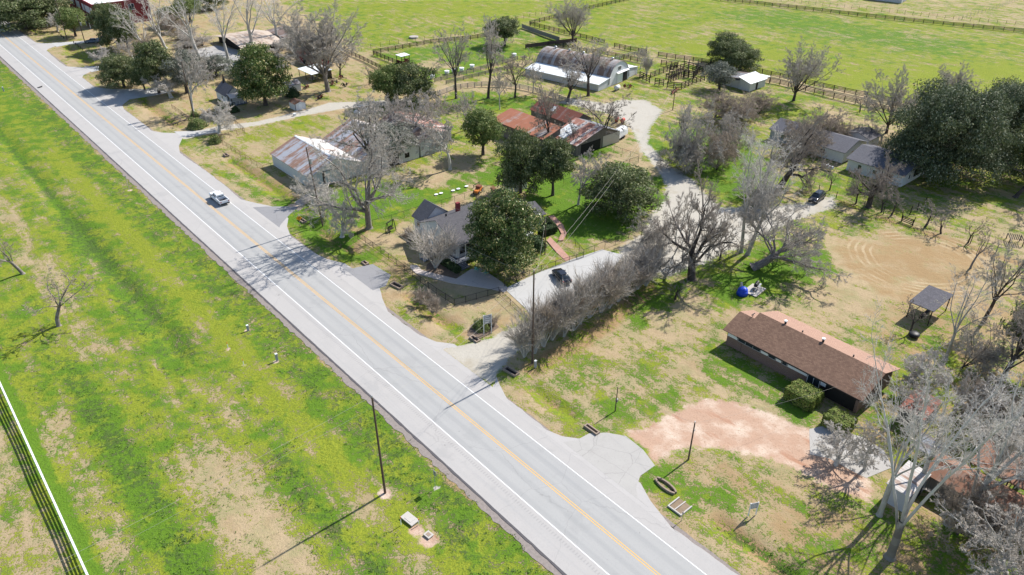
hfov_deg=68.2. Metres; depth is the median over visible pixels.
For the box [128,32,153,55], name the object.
scrub tree
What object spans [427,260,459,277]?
mulch bed
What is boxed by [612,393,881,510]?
dirt drive
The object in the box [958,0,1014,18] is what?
wire fence
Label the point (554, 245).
brick walk
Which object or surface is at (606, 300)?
bare shrub
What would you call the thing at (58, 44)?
driveway
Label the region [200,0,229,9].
evergreen tree
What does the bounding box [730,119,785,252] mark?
sycamore tree
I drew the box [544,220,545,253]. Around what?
utility pole
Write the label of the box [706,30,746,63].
evergreen tree
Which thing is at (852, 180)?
sapling
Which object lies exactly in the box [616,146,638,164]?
chain fence
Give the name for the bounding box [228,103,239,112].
round bush
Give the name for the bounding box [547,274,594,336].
bare shrub
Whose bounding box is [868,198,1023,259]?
rustic fence
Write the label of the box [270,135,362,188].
barn
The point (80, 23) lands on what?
utility pole
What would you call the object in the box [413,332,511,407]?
driveway flare
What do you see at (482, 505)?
gravel verge
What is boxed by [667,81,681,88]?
pen fence
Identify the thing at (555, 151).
evergreen tree
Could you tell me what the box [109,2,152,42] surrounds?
sycamore tree
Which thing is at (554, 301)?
bare shrub
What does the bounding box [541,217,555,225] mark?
round bush
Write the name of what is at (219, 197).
pickup truck
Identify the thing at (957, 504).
scrub tree
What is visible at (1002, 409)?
scrub tree
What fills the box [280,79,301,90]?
white hut
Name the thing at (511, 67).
bare tree
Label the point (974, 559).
scrub tree
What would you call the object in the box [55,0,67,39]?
utility pole
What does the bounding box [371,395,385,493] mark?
utility pole
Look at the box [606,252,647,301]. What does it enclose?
bare shrub
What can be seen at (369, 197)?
bare tree
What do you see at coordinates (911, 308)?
sapling
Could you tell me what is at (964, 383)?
bare tree
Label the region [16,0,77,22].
evergreen tree
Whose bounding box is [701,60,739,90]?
evergreen tree
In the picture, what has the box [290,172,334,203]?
bare tree
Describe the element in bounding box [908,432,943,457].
scrap lean to
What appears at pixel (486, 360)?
gravel drive
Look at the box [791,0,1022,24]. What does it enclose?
wire fence
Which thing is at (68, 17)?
evergreen tree
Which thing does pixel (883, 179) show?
bare tree
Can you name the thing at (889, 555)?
sycamore tree
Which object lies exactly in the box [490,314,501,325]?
bare bush
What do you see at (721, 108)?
scrub tree
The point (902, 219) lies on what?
wood gate
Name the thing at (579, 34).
board fence
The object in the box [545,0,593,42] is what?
bare tree
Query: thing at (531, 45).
solid fence
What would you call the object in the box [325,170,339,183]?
sliding door
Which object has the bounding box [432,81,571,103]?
board fence
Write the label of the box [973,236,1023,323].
bare tree
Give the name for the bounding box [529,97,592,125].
rusty shed
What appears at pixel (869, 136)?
gray shed
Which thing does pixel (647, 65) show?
bare shrub
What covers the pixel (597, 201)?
power line
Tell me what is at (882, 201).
sapling
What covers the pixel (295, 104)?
well hut
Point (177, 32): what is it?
scrub tree
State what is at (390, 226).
porch swing
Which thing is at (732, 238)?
sapling
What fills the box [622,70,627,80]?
doorway
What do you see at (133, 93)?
driveway
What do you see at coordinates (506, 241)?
magnolia tree
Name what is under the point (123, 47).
bare tree
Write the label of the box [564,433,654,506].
driveway apron
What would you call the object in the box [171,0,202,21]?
evergreen tree
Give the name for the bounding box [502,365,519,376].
culvert
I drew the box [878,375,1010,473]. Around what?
sycamore tree
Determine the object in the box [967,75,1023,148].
live oak tree
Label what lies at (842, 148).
gray house
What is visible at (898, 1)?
building
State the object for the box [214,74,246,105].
little house
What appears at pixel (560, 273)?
car
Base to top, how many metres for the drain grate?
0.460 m
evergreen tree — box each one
[0,0,62,32]
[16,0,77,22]
[53,6,86,36]
[85,2,115,25]
[91,2,139,46]
[94,52,141,88]
[106,13,137,47]
[127,64,149,89]
[129,38,174,93]
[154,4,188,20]
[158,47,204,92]
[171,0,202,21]
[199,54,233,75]
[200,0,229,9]
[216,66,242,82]
[366,63,404,101]
[383,60,437,104]
[459,106,508,154]
[482,16,519,45]
[493,125,544,194]
[535,135,577,195]
[576,160,663,225]
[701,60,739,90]
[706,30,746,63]
[718,41,764,71]
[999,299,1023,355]
[1003,124,1023,183]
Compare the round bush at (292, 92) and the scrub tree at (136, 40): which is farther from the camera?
the scrub tree at (136, 40)
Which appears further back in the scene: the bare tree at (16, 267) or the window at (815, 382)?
the bare tree at (16, 267)
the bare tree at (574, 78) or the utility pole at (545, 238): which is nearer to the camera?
the utility pole at (545, 238)
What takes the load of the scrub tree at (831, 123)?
on the ground
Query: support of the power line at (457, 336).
attached to the utility pole at (380, 459)
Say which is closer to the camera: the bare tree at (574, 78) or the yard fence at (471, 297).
the yard fence at (471, 297)
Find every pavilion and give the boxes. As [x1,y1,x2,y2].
[216,29,279,50]
[906,285,952,325]
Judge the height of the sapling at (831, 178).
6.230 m
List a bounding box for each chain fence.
[220,139,271,168]
[358,183,494,233]
[560,232,583,252]
[584,230,641,256]
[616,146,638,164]
[687,226,788,280]
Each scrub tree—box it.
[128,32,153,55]
[142,11,189,33]
[163,23,208,40]
[171,30,216,48]
[172,35,211,78]
[279,24,319,52]
[626,205,671,254]
[655,105,710,171]
[657,98,727,176]
[695,85,758,123]
[701,123,745,170]
[704,106,759,150]
[714,92,766,125]
[732,164,783,215]
[742,87,787,113]
[771,116,835,156]
[787,102,854,135]
[830,121,858,136]
[857,114,886,146]
[927,466,1023,561]
[944,310,1023,390]
[951,365,1023,432]
[969,554,1023,574]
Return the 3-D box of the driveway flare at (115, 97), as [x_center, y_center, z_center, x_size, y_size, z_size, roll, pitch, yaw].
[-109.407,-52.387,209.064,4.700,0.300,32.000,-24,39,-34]
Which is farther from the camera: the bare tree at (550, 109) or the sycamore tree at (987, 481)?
the bare tree at (550, 109)
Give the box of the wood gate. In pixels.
[901,215,913,225]
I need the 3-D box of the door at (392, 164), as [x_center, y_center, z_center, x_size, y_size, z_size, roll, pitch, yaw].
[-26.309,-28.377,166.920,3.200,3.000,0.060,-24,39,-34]
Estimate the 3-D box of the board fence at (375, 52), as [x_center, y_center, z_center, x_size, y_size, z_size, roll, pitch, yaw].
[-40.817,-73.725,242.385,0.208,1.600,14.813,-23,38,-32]
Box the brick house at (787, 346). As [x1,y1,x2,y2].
[723,310,899,412]
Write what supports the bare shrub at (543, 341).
on the ground
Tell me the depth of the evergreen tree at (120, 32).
243.91 m
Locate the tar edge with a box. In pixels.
[0,56,566,574]
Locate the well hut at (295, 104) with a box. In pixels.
[288,98,305,110]
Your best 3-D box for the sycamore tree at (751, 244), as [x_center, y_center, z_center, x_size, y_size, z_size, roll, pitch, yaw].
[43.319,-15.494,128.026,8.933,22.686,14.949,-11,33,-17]
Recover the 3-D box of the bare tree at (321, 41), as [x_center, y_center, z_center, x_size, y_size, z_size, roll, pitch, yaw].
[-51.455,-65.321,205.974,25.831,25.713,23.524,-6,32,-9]
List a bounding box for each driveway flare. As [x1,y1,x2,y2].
[33,42,54,51]
[64,66,90,78]
[90,86,128,112]
[148,130,182,154]
[238,199,291,239]
[301,247,388,313]
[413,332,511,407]
[534,425,675,532]
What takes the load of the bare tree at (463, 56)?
on the ground
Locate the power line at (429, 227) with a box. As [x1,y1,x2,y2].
[310,153,526,273]
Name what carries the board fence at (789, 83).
on the ground
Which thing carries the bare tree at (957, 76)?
on the ground
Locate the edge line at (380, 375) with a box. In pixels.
[4,29,706,574]
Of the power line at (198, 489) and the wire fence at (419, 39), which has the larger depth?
the wire fence at (419, 39)
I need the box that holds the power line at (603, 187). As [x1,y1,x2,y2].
[538,90,672,265]
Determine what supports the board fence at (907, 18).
on the ground
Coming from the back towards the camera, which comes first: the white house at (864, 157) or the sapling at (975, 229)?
the white house at (864, 157)
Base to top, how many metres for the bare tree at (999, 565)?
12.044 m
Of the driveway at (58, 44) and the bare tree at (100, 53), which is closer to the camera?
the bare tree at (100, 53)
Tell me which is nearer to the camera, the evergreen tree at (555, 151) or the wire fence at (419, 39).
the evergreen tree at (555, 151)
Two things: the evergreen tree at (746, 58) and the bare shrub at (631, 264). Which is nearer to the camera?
the bare shrub at (631, 264)
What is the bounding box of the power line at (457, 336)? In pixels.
[379,281,522,391]
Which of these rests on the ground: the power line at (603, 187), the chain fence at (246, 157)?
the chain fence at (246, 157)
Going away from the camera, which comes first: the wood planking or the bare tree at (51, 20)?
the wood planking
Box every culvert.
[389,281,403,289]
[469,335,480,342]
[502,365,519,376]
[584,423,599,435]
[655,476,676,494]
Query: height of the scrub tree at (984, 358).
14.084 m
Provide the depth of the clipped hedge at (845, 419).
94.26 m
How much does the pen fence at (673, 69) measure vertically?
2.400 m
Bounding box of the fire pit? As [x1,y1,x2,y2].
[909,330,919,338]
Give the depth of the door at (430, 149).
173.34 m
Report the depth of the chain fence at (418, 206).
146.67 m
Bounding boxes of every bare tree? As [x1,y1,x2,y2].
[0,237,25,274]
[22,264,95,326]
[44,12,61,30]
[87,46,113,62]
[110,36,133,57]
[140,73,182,97]
[175,48,215,111]
[197,98,235,133]
[262,36,295,54]
[274,0,367,91]
[289,116,417,229]
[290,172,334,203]
[308,86,396,177]
[308,187,340,218]
[328,195,363,238]
[334,49,355,76]
[356,99,389,121]
[362,119,420,157]
[384,93,411,121]
[391,87,440,131]
[408,114,455,169]
[417,87,452,117]
[432,22,472,98]
[442,91,479,128]
[476,13,512,98]
[490,70,512,109]
[496,48,536,97]
[517,64,544,92]
[529,76,563,132]
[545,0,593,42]
[558,33,613,96]
[559,61,587,101]
[570,146,615,204]
[573,90,636,134]
[634,45,650,68]
[643,158,756,281]
[668,100,708,133]
[729,187,853,286]
[761,104,835,193]
[775,35,844,100]
[813,419,880,474]
[829,418,894,472]
[844,146,906,208]
[859,63,927,133]
[884,373,943,415]
[897,341,958,392]
[924,488,1023,574]
[935,60,983,94]
[945,364,1014,425]
[969,223,1007,268]
[972,407,1023,490]
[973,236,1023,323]
[984,267,1023,390]
[1008,163,1023,198]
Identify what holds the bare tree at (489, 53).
on the ground
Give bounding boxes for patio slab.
[747,283,765,296]
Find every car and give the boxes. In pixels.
[85,38,99,43]
[552,268,571,284]
[808,189,825,203]
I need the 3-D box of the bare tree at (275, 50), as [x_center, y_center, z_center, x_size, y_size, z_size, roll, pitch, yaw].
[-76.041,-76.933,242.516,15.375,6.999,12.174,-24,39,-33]
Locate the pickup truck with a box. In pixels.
[209,191,229,204]
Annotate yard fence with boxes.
[357,231,454,304]
[454,287,497,304]
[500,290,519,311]
[504,256,569,285]
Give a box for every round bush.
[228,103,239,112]
[285,86,301,97]
[524,234,546,253]
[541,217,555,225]
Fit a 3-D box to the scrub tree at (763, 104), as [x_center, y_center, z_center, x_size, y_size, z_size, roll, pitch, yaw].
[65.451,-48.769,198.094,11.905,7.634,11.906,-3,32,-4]
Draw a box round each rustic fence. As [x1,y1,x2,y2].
[819,185,867,203]
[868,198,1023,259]
[901,198,926,218]
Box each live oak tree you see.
[880,73,1023,194]
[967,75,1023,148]
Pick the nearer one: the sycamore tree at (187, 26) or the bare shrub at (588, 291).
the bare shrub at (588, 291)
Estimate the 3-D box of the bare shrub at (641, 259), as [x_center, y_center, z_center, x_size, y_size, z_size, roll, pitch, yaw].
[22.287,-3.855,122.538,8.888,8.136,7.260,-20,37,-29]
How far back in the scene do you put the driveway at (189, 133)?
185.40 m
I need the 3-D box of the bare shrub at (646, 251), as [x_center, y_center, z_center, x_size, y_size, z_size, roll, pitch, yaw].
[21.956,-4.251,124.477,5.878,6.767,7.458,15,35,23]
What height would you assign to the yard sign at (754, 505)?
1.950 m
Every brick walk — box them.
[547,237,570,260]
[548,215,566,240]
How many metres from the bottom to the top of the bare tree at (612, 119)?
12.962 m
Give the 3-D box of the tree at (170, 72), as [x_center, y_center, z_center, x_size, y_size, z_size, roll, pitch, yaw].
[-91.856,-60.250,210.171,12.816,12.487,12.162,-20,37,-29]
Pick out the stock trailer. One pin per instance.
(624, 132)
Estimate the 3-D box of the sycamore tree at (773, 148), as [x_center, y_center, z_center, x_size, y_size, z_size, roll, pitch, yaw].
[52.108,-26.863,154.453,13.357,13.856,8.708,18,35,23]
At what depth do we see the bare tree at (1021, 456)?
81.02 m
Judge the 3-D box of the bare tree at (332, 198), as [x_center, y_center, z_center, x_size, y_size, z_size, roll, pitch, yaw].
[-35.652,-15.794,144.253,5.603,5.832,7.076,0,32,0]
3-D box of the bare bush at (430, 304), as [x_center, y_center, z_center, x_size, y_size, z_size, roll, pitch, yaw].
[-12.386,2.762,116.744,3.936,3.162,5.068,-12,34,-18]
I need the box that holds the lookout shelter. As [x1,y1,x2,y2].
[396,53,409,63]
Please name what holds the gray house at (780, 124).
on the ground
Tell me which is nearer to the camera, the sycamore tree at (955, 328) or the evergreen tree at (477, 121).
the sycamore tree at (955, 328)
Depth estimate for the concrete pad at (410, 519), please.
82.52 m
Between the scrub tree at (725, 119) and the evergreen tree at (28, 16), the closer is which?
the scrub tree at (725, 119)
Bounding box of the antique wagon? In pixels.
[473,184,482,194]
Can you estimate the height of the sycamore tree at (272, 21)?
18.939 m
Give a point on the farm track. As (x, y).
(327, 107)
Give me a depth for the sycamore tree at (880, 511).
77.36 m
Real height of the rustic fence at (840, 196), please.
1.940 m
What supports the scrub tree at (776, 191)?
on the ground
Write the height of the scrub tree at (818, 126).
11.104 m
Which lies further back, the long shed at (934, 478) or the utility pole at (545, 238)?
the utility pole at (545, 238)
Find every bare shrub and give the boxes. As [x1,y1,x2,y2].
[400,218,469,267]
[497,306,547,357]
[509,302,557,353]
[520,291,569,346]
[525,290,582,339]
[534,302,554,332]
[545,302,568,334]
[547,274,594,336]
[547,291,580,316]
[552,279,606,330]
[559,262,607,324]
[569,265,618,317]
[575,271,617,305]
[585,257,638,307]
[585,260,631,312]
[601,254,638,282]
[601,257,657,296]
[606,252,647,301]
[615,251,648,283]
[616,250,668,288]
[624,243,676,285]
[626,249,660,280]
[635,243,661,264]
[638,57,655,73]
[640,234,677,260]
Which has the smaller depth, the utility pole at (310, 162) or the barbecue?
the barbecue
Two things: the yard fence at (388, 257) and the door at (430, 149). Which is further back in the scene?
the door at (430, 149)
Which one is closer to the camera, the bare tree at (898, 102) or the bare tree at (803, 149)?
the bare tree at (803, 149)
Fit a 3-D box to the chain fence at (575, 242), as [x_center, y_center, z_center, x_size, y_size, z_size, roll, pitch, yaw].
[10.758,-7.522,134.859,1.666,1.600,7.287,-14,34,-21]
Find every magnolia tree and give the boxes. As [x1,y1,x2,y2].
[226,41,292,107]
[462,183,546,277]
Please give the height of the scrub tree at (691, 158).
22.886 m
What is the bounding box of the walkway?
[410,264,508,291]
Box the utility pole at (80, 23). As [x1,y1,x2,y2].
[77,16,85,43]
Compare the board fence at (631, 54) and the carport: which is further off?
the board fence at (631, 54)
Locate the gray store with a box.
[265,26,298,38]
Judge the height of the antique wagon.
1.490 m
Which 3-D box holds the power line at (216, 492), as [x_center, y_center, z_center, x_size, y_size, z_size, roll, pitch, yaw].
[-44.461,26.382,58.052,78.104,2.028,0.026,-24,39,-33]
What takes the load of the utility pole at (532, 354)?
on the ground
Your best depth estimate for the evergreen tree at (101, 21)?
247.88 m
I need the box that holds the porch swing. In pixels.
[385,219,395,233]
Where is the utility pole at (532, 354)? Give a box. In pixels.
[531,271,535,362]
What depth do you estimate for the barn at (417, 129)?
174.38 m
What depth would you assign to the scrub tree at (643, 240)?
134.63 m
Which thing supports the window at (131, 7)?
in the brick building at (85, 6)
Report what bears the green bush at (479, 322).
on the mulch bed at (471, 331)
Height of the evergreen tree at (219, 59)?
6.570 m
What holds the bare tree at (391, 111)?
on the ground
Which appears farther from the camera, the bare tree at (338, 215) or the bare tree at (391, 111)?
the bare tree at (391, 111)
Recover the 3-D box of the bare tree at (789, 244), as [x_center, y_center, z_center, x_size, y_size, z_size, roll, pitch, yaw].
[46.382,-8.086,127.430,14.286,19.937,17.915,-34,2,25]
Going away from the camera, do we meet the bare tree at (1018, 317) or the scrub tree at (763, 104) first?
the bare tree at (1018, 317)
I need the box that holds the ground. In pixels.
[0,0,1023,574]
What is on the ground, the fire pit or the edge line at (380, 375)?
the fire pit
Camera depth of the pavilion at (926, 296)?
115.67 m
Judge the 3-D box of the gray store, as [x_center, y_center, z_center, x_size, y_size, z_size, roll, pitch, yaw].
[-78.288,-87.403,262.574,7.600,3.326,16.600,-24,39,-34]
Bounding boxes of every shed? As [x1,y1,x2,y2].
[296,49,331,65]
[297,64,331,80]
[496,108,562,149]
[503,178,526,191]
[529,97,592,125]
[723,71,770,91]
[849,127,881,144]
[882,461,931,511]
[896,389,941,431]
[924,452,1023,542]
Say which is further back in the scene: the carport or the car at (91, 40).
the car at (91, 40)
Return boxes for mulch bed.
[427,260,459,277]
[467,322,498,339]
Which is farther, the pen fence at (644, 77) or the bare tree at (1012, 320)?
the pen fence at (644, 77)
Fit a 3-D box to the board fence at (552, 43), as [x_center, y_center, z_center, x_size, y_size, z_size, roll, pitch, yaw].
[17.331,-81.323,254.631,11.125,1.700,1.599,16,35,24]
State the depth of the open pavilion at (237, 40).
255.02 m
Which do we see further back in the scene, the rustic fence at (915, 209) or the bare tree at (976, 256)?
the rustic fence at (915, 209)
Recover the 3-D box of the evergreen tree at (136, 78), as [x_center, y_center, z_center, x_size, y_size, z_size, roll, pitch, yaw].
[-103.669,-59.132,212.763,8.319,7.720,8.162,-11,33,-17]
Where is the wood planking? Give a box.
[295,191,314,205]
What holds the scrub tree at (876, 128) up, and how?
on the ground
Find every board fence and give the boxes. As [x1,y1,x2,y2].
[344,50,385,67]
[373,30,499,51]
[373,51,396,63]
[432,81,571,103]
[434,56,517,81]
[446,64,517,83]
[529,0,624,24]
[530,21,604,42]
[548,42,574,48]
[579,48,651,61]
[613,49,644,59]
[614,43,646,52]
[658,52,904,101]
[726,0,1023,31]
[766,77,906,111]
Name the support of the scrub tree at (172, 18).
on the ground
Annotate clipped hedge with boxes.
[439,257,461,273]
[538,223,557,236]
[783,378,824,411]
[820,406,857,436]
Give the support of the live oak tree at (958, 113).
on the ground
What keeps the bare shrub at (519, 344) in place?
on the ground
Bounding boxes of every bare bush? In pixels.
[395,225,418,242]
[408,286,438,304]
[418,294,442,313]
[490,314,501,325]
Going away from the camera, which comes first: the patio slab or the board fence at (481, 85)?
the patio slab
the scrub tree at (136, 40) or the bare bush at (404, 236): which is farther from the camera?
the scrub tree at (136, 40)
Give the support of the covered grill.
on the ground
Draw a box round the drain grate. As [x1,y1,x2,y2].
[667,497,691,515]
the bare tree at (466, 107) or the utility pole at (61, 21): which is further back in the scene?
the utility pole at (61, 21)
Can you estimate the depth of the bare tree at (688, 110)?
174.47 m
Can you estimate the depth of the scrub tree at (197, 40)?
255.26 m
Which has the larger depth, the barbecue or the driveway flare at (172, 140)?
the driveway flare at (172, 140)
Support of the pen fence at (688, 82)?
on the ground
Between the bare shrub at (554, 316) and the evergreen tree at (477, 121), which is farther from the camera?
the evergreen tree at (477, 121)
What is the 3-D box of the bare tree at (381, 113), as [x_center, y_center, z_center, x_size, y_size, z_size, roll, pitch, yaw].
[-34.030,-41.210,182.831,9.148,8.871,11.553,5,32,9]
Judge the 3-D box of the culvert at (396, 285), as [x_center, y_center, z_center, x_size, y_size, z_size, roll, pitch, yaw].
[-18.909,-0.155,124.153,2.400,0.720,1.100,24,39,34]
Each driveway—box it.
[52,41,83,46]
[85,66,98,71]
[116,88,174,98]
[174,130,216,136]
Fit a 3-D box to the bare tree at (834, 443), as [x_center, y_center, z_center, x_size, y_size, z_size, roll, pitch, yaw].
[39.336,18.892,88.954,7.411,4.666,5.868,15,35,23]
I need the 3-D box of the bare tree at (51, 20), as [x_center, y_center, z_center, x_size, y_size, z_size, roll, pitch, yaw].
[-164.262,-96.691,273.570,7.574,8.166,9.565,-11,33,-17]
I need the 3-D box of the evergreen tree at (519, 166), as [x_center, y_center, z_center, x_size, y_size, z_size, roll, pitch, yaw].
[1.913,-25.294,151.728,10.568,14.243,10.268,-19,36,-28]
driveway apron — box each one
[253,206,298,226]
[339,264,390,289]
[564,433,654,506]
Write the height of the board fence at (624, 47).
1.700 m
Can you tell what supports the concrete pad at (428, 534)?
on the ground
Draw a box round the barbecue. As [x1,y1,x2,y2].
[753,281,760,288]
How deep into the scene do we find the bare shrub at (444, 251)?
126.40 m
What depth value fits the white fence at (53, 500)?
84.85 m
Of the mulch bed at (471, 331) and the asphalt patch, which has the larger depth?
the mulch bed at (471, 331)
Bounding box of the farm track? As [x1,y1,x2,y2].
[181,96,432,140]
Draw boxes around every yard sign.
[483,314,491,334]
[748,502,758,515]
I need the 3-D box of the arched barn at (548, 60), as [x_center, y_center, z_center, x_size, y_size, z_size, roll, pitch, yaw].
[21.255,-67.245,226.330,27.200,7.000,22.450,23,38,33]
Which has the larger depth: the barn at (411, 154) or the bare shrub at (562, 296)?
the barn at (411, 154)
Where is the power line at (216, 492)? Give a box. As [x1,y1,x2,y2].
[61,410,366,574]
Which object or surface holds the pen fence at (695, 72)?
on the ground
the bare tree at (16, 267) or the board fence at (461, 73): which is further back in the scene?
the board fence at (461, 73)
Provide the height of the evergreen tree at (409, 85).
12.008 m
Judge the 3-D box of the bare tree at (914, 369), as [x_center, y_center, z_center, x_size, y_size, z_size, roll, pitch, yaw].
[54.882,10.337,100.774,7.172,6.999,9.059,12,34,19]
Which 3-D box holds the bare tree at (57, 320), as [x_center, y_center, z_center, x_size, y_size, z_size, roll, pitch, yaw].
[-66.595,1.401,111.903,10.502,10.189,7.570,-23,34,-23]
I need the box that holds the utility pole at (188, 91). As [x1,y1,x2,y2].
[181,61,194,117]
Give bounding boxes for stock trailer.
[616,125,627,138]
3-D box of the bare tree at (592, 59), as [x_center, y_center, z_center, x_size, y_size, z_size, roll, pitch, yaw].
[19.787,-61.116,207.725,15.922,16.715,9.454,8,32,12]
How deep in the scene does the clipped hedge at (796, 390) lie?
98.29 m
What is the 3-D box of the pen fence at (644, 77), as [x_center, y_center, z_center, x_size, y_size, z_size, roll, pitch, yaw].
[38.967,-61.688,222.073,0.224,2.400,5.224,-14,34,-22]
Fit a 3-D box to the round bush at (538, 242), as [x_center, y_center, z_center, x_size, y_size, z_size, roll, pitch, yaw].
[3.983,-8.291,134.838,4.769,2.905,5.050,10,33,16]
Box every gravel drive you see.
[443,324,530,386]
[555,97,698,182]
[610,171,844,280]
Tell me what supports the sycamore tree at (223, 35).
on the ground
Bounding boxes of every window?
[128,3,134,9]
[738,339,760,351]
[806,375,819,387]
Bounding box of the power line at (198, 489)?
[34,401,362,574]
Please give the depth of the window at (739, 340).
107.05 m
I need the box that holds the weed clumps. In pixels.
[0,142,827,574]
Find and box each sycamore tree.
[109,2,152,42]
[121,0,174,48]
[146,0,205,56]
[201,0,242,65]
[232,0,271,42]
[250,0,302,36]
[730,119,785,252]
[740,125,800,186]
[745,139,804,255]
[850,295,1023,561]
[858,359,970,517]
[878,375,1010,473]
[930,257,1007,359]
[942,369,1023,527]
[973,371,1023,479]
[996,419,1023,488]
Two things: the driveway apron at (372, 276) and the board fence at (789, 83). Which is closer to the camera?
the driveway apron at (372, 276)
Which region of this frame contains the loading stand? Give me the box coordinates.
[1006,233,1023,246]
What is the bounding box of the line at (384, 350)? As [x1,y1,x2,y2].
[0,32,659,574]
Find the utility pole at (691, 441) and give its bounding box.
[687,421,695,459]
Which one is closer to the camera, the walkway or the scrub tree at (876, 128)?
the walkway
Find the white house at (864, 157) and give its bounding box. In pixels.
[846,144,924,186]
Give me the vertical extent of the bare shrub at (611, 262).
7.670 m
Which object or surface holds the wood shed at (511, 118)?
on the ground
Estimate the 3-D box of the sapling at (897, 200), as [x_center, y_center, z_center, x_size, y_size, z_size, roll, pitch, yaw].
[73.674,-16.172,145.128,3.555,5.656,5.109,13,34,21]
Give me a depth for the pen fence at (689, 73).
224.69 m
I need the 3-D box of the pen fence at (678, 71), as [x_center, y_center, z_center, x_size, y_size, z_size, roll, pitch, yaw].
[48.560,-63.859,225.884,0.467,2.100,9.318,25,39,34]
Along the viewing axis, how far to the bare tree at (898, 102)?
180.92 m
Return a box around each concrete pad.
[401,511,417,526]
[423,530,433,538]
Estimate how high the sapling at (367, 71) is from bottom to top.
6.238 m
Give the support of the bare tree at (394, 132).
on the ground
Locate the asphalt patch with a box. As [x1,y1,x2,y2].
[809,426,890,477]
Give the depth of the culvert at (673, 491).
86.49 m
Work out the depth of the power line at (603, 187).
130.64 m
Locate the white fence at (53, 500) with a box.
[0,382,88,574]
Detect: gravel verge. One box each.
[0,57,562,574]
[8,21,740,574]
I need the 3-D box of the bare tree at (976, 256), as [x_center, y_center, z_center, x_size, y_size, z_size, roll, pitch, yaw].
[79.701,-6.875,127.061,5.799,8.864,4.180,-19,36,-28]
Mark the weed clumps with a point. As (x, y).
(270, 444)
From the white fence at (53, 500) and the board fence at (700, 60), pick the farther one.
the board fence at (700, 60)
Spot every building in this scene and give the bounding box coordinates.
[70,0,151,28]
[877,0,905,2]
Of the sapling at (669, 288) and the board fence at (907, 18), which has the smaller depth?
the sapling at (669, 288)
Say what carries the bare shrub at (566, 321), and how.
on the ground
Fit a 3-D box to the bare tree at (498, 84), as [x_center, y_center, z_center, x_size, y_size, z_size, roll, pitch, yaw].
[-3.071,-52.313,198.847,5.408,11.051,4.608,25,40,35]
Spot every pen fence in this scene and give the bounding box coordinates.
[639,71,649,82]
[650,61,678,77]
[654,78,663,85]
[661,60,676,66]
[665,67,682,79]
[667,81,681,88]
[668,70,684,82]
[669,64,684,71]
[681,74,705,89]
[683,61,703,72]
[684,70,693,77]
[693,59,698,77]
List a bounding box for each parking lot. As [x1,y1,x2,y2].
[191,45,249,74]
[507,249,621,317]
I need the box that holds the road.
[0,20,737,574]
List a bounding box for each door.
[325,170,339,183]
[387,152,398,166]
[429,143,437,153]
[617,72,622,82]
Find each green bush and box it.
[185,117,207,130]
[190,110,199,116]
[206,134,222,144]
[472,316,490,331]
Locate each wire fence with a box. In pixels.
[361,29,482,47]
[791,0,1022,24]
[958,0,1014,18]
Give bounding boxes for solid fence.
[522,24,559,39]
[525,38,576,47]
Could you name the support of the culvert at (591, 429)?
on the ground
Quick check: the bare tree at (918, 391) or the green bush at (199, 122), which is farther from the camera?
the green bush at (199, 122)
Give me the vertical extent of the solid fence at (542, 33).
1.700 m
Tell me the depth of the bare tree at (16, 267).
124.12 m
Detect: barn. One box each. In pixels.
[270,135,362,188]
[322,119,418,172]
[378,111,450,156]
[524,46,637,90]
[555,117,621,155]
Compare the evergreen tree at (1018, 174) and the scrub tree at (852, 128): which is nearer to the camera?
the evergreen tree at (1018, 174)
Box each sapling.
[360,62,371,84]
[560,112,586,142]
[662,278,691,299]
[708,231,738,259]
[823,162,843,190]
[847,171,868,203]
[853,92,866,111]
[874,186,897,212]
[887,186,905,215]
[898,293,933,333]
[918,198,943,227]
[927,214,952,233]
[956,217,988,242]
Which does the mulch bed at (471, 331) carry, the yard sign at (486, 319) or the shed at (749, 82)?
the yard sign at (486, 319)
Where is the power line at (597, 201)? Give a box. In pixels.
[537,90,674,275]
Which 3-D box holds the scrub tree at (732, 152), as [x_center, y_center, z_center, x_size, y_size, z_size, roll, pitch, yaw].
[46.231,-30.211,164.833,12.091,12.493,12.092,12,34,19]
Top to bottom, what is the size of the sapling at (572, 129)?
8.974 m
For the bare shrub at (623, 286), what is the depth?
115.20 m
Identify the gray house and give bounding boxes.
[769,118,803,143]
[807,130,867,162]
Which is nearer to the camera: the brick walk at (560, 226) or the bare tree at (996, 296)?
the bare tree at (996, 296)
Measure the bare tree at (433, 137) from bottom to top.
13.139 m
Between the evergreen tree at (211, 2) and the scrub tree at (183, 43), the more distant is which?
the evergreen tree at (211, 2)
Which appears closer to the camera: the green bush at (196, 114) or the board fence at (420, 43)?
the green bush at (196, 114)
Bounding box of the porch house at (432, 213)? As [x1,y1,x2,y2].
[412,199,545,269]
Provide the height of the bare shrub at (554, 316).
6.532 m
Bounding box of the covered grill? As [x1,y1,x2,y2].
[736,282,747,296]
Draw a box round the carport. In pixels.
[970,440,1023,489]
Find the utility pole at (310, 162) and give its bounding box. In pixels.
[306,147,323,225]

